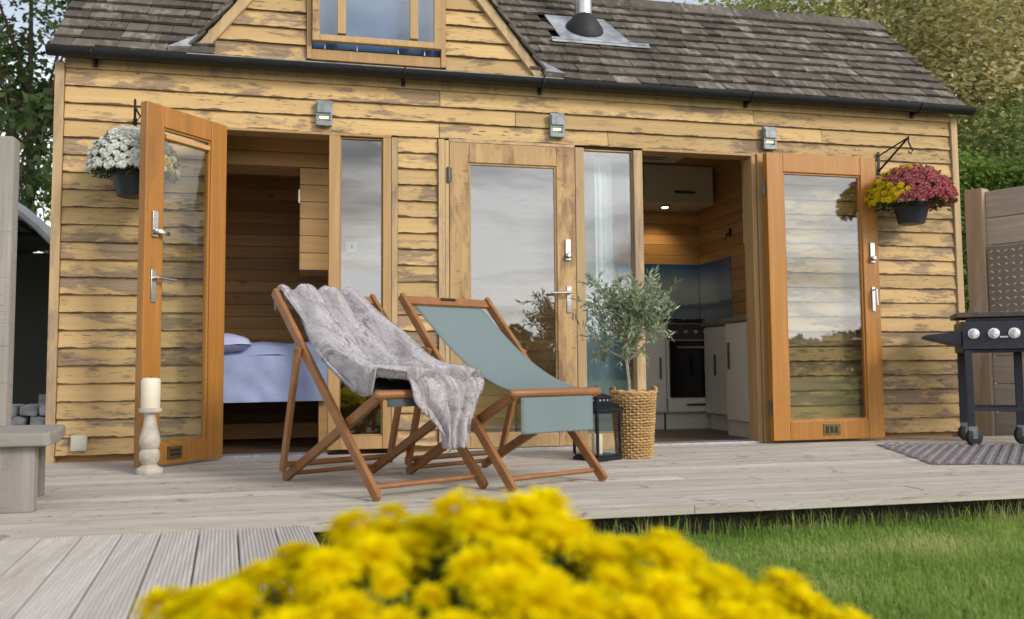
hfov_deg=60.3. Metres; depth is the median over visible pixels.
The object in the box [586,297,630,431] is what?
base cabinet
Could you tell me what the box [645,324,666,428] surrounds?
base cabinet
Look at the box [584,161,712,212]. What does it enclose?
wall cabinet
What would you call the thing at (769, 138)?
wall light
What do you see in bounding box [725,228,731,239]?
coat hook
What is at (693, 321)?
gas hob
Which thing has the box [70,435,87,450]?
socket box
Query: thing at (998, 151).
bushy tree
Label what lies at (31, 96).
dark tree
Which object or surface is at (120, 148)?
hanging planter
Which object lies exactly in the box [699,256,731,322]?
splashback
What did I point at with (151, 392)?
pillar candle
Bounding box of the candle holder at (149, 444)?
[135,408,163,474]
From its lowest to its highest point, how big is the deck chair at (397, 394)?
0.917 m
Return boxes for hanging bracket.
[133,99,140,126]
[877,136,912,173]
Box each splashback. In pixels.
[585,263,698,320]
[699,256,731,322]
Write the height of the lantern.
0.415 m
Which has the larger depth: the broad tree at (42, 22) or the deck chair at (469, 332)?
the broad tree at (42, 22)
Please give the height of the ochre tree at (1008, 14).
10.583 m
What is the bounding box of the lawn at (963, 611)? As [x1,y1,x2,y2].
[191,411,1023,618]
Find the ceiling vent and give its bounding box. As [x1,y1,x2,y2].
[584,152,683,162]
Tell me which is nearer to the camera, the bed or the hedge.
the bed
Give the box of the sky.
[0,0,1015,252]
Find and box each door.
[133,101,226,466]
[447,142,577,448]
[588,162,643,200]
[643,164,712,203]
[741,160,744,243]
[762,152,884,440]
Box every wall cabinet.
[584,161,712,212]
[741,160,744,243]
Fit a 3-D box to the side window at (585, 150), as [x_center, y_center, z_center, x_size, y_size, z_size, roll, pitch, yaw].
[0.647,-0.129,5.892,0.347,1.888,0.042,0,-4,-13]
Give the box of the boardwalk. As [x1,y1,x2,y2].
[0,525,319,618]
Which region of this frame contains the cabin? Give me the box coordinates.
[45,0,976,466]
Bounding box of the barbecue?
[921,311,1023,444]
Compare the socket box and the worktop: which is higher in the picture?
the worktop
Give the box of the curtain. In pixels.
[594,157,613,296]
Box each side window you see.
[339,137,382,435]
[584,149,635,432]
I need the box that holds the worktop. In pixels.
[700,316,746,326]
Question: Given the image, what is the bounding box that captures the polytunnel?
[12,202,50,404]
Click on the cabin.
(845, 298)
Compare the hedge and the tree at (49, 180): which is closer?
the hedge
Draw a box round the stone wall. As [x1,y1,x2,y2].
[12,404,45,424]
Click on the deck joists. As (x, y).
(704, 519)
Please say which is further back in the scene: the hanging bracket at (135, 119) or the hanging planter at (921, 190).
the hanging planter at (921, 190)
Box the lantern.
[573,386,624,461]
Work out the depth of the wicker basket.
5.00 m
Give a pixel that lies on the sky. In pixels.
(8, 11)
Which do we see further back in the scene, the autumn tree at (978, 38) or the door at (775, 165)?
the autumn tree at (978, 38)
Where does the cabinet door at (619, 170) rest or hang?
in the wall cabinet at (682, 188)
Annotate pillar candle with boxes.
[141,376,160,407]
[592,433,602,453]
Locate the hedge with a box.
[958,144,1023,411]
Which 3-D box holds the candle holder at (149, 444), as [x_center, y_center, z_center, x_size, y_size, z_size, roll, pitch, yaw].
[-1.847,0.669,4.492,0.138,0.331,0.138,0,-4,-13]
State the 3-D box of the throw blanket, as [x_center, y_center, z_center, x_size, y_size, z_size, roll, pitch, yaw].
[-0.628,0.223,4.021,0.551,0.761,1.112,3,-5,-40]
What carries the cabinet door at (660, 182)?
in the wall cabinet at (682, 188)
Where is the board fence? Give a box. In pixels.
[964,186,1023,435]
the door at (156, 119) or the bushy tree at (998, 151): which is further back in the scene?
the bushy tree at (998, 151)
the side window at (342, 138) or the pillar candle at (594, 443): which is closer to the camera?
the pillar candle at (594, 443)
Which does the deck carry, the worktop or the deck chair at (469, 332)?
the deck chair at (469, 332)
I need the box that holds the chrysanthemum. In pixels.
[126,484,871,618]
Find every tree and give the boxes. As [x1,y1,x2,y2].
[0,0,66,189]
[0,0,71,218]
[0,56,63,252]
[567,263,683,396]
[683,0,885,18]
[704,0,1023,154]
[793,0,1023,153]
[833,0,1023,157]
[839,0,1023,235]
[950,63,1023,383]
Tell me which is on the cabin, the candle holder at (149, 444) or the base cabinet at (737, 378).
the base cabinet at (737, 378)
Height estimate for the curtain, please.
1.220 m
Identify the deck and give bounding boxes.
[0,435,1023,540]
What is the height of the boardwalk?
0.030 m
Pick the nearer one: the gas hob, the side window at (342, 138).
the side window at (342, 138)
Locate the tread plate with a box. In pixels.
[987,243,1023,311]
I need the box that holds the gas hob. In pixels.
[663,319,704,323]
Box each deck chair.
[271,288,488,501]
[398,293,607,492]
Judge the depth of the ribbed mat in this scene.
5.11 m
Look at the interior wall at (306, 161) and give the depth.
5.96 m
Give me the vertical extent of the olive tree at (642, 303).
0.789 m
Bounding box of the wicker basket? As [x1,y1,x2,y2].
[609,385,657,458]
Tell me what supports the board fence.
on the lawn at (963, 611)
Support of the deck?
on the deck joists
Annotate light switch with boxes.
[346,241,357,252]
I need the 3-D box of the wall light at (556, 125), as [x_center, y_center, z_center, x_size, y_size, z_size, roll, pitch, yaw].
[0.299,-1.219,5.830,0.100,0.160,0.040,0,-4,-13]
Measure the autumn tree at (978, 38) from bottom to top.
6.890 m
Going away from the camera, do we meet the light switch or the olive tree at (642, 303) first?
the olive tree at (642, 303)
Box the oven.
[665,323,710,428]
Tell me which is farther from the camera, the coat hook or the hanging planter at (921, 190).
the coat hook
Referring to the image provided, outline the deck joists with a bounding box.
[195,498,1023,560]
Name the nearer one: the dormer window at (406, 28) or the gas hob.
the dormer window at (406, 28)
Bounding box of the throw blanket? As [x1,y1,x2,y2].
[273,283,484,448]
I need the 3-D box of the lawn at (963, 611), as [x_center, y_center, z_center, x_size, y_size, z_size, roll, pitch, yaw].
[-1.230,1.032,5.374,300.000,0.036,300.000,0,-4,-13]
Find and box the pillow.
[224,333,250,352]
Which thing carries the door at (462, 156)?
in the cabin
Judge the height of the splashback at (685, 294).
0.555 m
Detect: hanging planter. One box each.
[83,124,180,199]
[865,163,958,225]
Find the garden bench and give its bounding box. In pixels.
[0,424,65,513]
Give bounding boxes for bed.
[223,342,327,442]
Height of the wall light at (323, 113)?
0.160 m
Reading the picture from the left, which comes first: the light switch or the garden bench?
the garden bench
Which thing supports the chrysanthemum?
on the lawn at (963, 611)
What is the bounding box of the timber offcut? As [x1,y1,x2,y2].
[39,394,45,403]
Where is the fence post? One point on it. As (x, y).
(9, 166)
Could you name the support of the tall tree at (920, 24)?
on the lawn at (963, 611)
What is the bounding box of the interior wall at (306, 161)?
[226,135,380,276]
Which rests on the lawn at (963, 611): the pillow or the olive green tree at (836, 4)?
the olive green tree at (836, 4)
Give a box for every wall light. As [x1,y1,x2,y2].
[316,100,331,126]
[549,113,564,137]
[762,126,776,149]
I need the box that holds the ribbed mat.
[876,443,1023,464]
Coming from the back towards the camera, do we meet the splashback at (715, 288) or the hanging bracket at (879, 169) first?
the splashback at (715, 288)
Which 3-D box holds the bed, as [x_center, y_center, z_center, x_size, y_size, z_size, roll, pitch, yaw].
[-2.077,0.602,6.316,1.500,0.715,1.570,0,-4,-13]
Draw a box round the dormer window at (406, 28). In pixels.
[307,0,445,69]
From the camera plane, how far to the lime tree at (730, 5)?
19.11 m
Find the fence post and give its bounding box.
[0,136,19,424]
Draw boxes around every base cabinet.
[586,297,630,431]
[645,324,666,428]
[704,326,727,430]
[725,321,749,437]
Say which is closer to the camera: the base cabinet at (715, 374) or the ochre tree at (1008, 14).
the base cabinet at (715, 374)

